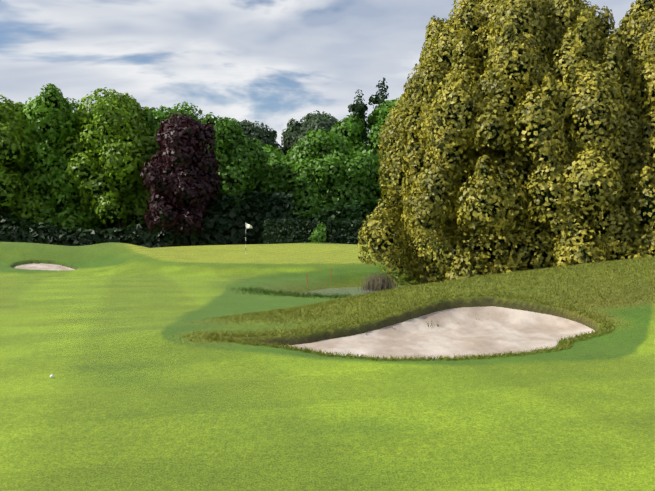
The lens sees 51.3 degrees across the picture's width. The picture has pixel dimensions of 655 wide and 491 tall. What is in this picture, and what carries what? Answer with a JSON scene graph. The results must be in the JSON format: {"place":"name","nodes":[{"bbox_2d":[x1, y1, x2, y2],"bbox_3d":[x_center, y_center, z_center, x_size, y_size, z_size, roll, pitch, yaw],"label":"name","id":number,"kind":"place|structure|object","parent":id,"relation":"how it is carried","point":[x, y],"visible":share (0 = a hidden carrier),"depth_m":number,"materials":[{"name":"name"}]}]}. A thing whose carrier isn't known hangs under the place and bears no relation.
{"place":"outdoors","nodes":[
{"label":"outdoors","id":0,"kind":"place"},
{"bbox_2d":[0,0,635,147],"label":"sky","id":1,"kind":"structure","parent":0,"point":[272,63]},
{"bbox_2d":[0,242,654,490],"bbox_3d":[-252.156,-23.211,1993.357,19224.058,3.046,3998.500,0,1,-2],"label":"terrain","id":2,"kind":"structure","parent":0,"point":[127,397],"depth_m":7.67,"materials":[{"name":"green plant"}]},
{"bbox_2d":[0,95,51,221],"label":"tree","id":3,"kind":"object","parent":2,"relation":"on","point":[12,144],"visible":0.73,"depth_m":93.82,"materials":[{"name":"green plant"}]},
{"bbox_2d":[13,263,74,269],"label":"bunker sand","id":4,"kind":"structure","parent":2,"relation":"on","point":[40,266],"depth_m":39.53,"materials":[{"name":"beige sand"}]},
{"bbox_2d":[0,83,110,229],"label":"tree","id":5,"kind":"object","parent":2,"relation":"on","point":[51,119],"visible":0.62,"depth_m":95.72,"materials":[{"name":"green plant"}]},
{"bbox_2d":[58,87,159,229],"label":"tree","id":6,"kind":"object","parent":2,"relation":"on","point":[113,132],"visible":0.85,"depth_m":94.55,"materials":[{"name":"green plant"}]},
{"bbox_2d":[0,191,294,247],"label":"hedge","id":7,"kind":"object","parent":2,"relation":"on","point":[227,224],"visible":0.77,"depth_m":90.55,"materials":[{"name":"green plant"}]},
{"bbox_2d":[141,102,205,184],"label":"tree","id":8,"kind":"object","parent":2,"relation":"on","point":[157,117],"visible":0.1,"depth_m":103.00,"materials":[{"name":"green plant"}]},
{"bbox_2d":[140,112,221,245],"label":"tree","id":9,"kind":"object","parent":2,"relation":"on","point":[182,176],"visible":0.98,"depth_m":87.77,"materials":[{"name":"purple plant"}]},
{"bbox_2d":[203,112,269,207],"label":"tree","id":10,"kind":"object","parent":2,"relation":"on","point":[242,159],"visible":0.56,"depth_m":99.62,"materials":[{"name":"green plant"}]},
{"bbox_2d":[244,131,265,146],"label":"tree","id":11,"kind":"object","parent":2,"relation":"on","point":[262,141],"depth_m":166.40,"materials":[{"name":"green plant"}]},
{"bbox_2d":[237,119,281,150],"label":"tree","id":12,"kind":"object","parent":2,"relation":"on","point":[253,130],"visible":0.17,"depth_m":170.32,"materials":[{"name":"green plant"}]},
{"bbox_2d":[246,144,306,212],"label":"tree","id":13,"kind":"object","parent":2,"relation":"on","point":[272,179],"visible":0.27,"depth_m":105.88,"materials":[{"name":"green plant"}]},
{"bbox_2d":[281,118,302,155],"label":"tree","id":14,"kind":"object","parent":2,"relation":"on","point":[290,133],"visible":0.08,"depth_m":176.35,"materials":[{"name":"green plant"}]},
{"bbox_2d":[230,285,362,298],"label":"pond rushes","id":15,"kind":"object","parent":2,"relation":"on","point":[303,295],"visible":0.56,"depth_m":21.71,"materials":[{"name":"green plant"}]},
{"bbox_2d":[291,110,338,151],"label":"tree","id":16,"kind":"object","parent":2,"relation":"on","point":[315,122],"visible":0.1,"depth_m":171.72,"materials":[{"name":"green plant"}]},
{"bbox_2d":[309,223,325,242],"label":"green bush","id":17,"kind":"object","parent":2,"relation":"on","point":[315,234],"visible":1,"depth_m":69.54,"materials":[{"name":"green plant"}]},
{"bbox_2d":[274,129,376,216],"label":"tree","id":18,"kind":"object","parent":2,"relation":"on","point":[337,168],"visible":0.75,"depth_m":104.00,"materials":[{"name":"green plant"}]},
{"bbox_2d":[293,199,387,224],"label":"hedge","id":19,"kind":"object","parent":2,"relation":"on","point":[348,211],"visible":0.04,"depth_m":98.04,"materials":[{"name":"green plant"}]},
{"bbox_2d":[262,218,440,244],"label":"clipped hedge","id":20,"kind":"object","parent":2,"relation":"on","point":[286,232],"visible":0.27,"depth_m":85.04,"materials":[{"name":"green plant"}]},
{"bbox_2d":[330,113,372,151],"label":"tree","id":21,"kind":"object","parent":2,"relation":"on","point":[349,128],"visible":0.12,"depth_m":115.34,"materials":[{"name":"green plant"}]},
{"bbox_2d":[347,89,367,143],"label":"tree","id":22,"kind":"object","parent":2,"relation":"on","point":[359,109],"visible":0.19,"depth_m":118.93,"materials":[{"name":"green plant"}]},
{"bbox_2d":[356,146,395,207],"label":"tree","id":23,"kind":"object","parent":2,"relation":"on","point":[375,190],"visible":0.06,"depth_m":111.72,"materials":[{"name":"green plant"}]},
{"bbox_2d":[368,78,388,143],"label":"tree","id":24,"kind":"object","parent":2,"relation":"on","point":[378,99],"visible":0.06,"depth_m":121.40,"materials":[{"name":"green plant"}]},
{"bbox_2d":[366,96,403,178],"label":"tree","id":25,"kind":"object","parent":2,"relation":"on","point":[374,123],"visible":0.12,"depth_m":116.92,"materials":[{"name":"green plant"}]},
{"bbox_2d":[165,256,654,360],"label":"rough grass tufts","id":26,"kind":"object","parent":2,"relation":"on","point":[312,306],"visible":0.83,"depth_m":13.18,"materials":[{"name":"green plant"}]},
{"bbox_2d":[284,306,594,358],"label":"bunker sand","id":27,"kind":"structure","parent":2,"relation":"on","point":[491,330],"depth_m":11.97,"materials":[{"name":"beige sand"}]},
{"bbox_2d":[357,0,650,284],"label":"holm oak tree","id":28,"kind":"object","parent":2,"relation":"on","point":[489,164],"visible":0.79,"depth_m":28.29,"materials":[{"name":"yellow plant"}]},
{"bbox_2d":[536,0,654,267],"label":"holm oak tree","id":29,"kind":"object","parent":2,"relation":"on","point":[638,185],"visible":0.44,"depth_m":27.63,"materials":[{"name":"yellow plant"}]},
{"bbox_2d":[301,286,406,295],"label":"pond water","id":30,"kind":"structure","parent":0,"point":[351,290],"depth_m":30.61,"materials":[{"name":"grey liquid"}]},
{"bbox_2d":[352,270,398,290],"bbox_3d":[2.389,1.617,31.613,2.075,1.007,2.160,0,1,-22],"label":"dry reed clump","id":31,"kind":"object","parent":30,"relation":"in","point":[380,283],"visible":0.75,"depth_m":31.42,"materials":[{"name":"plant"}]}
]}

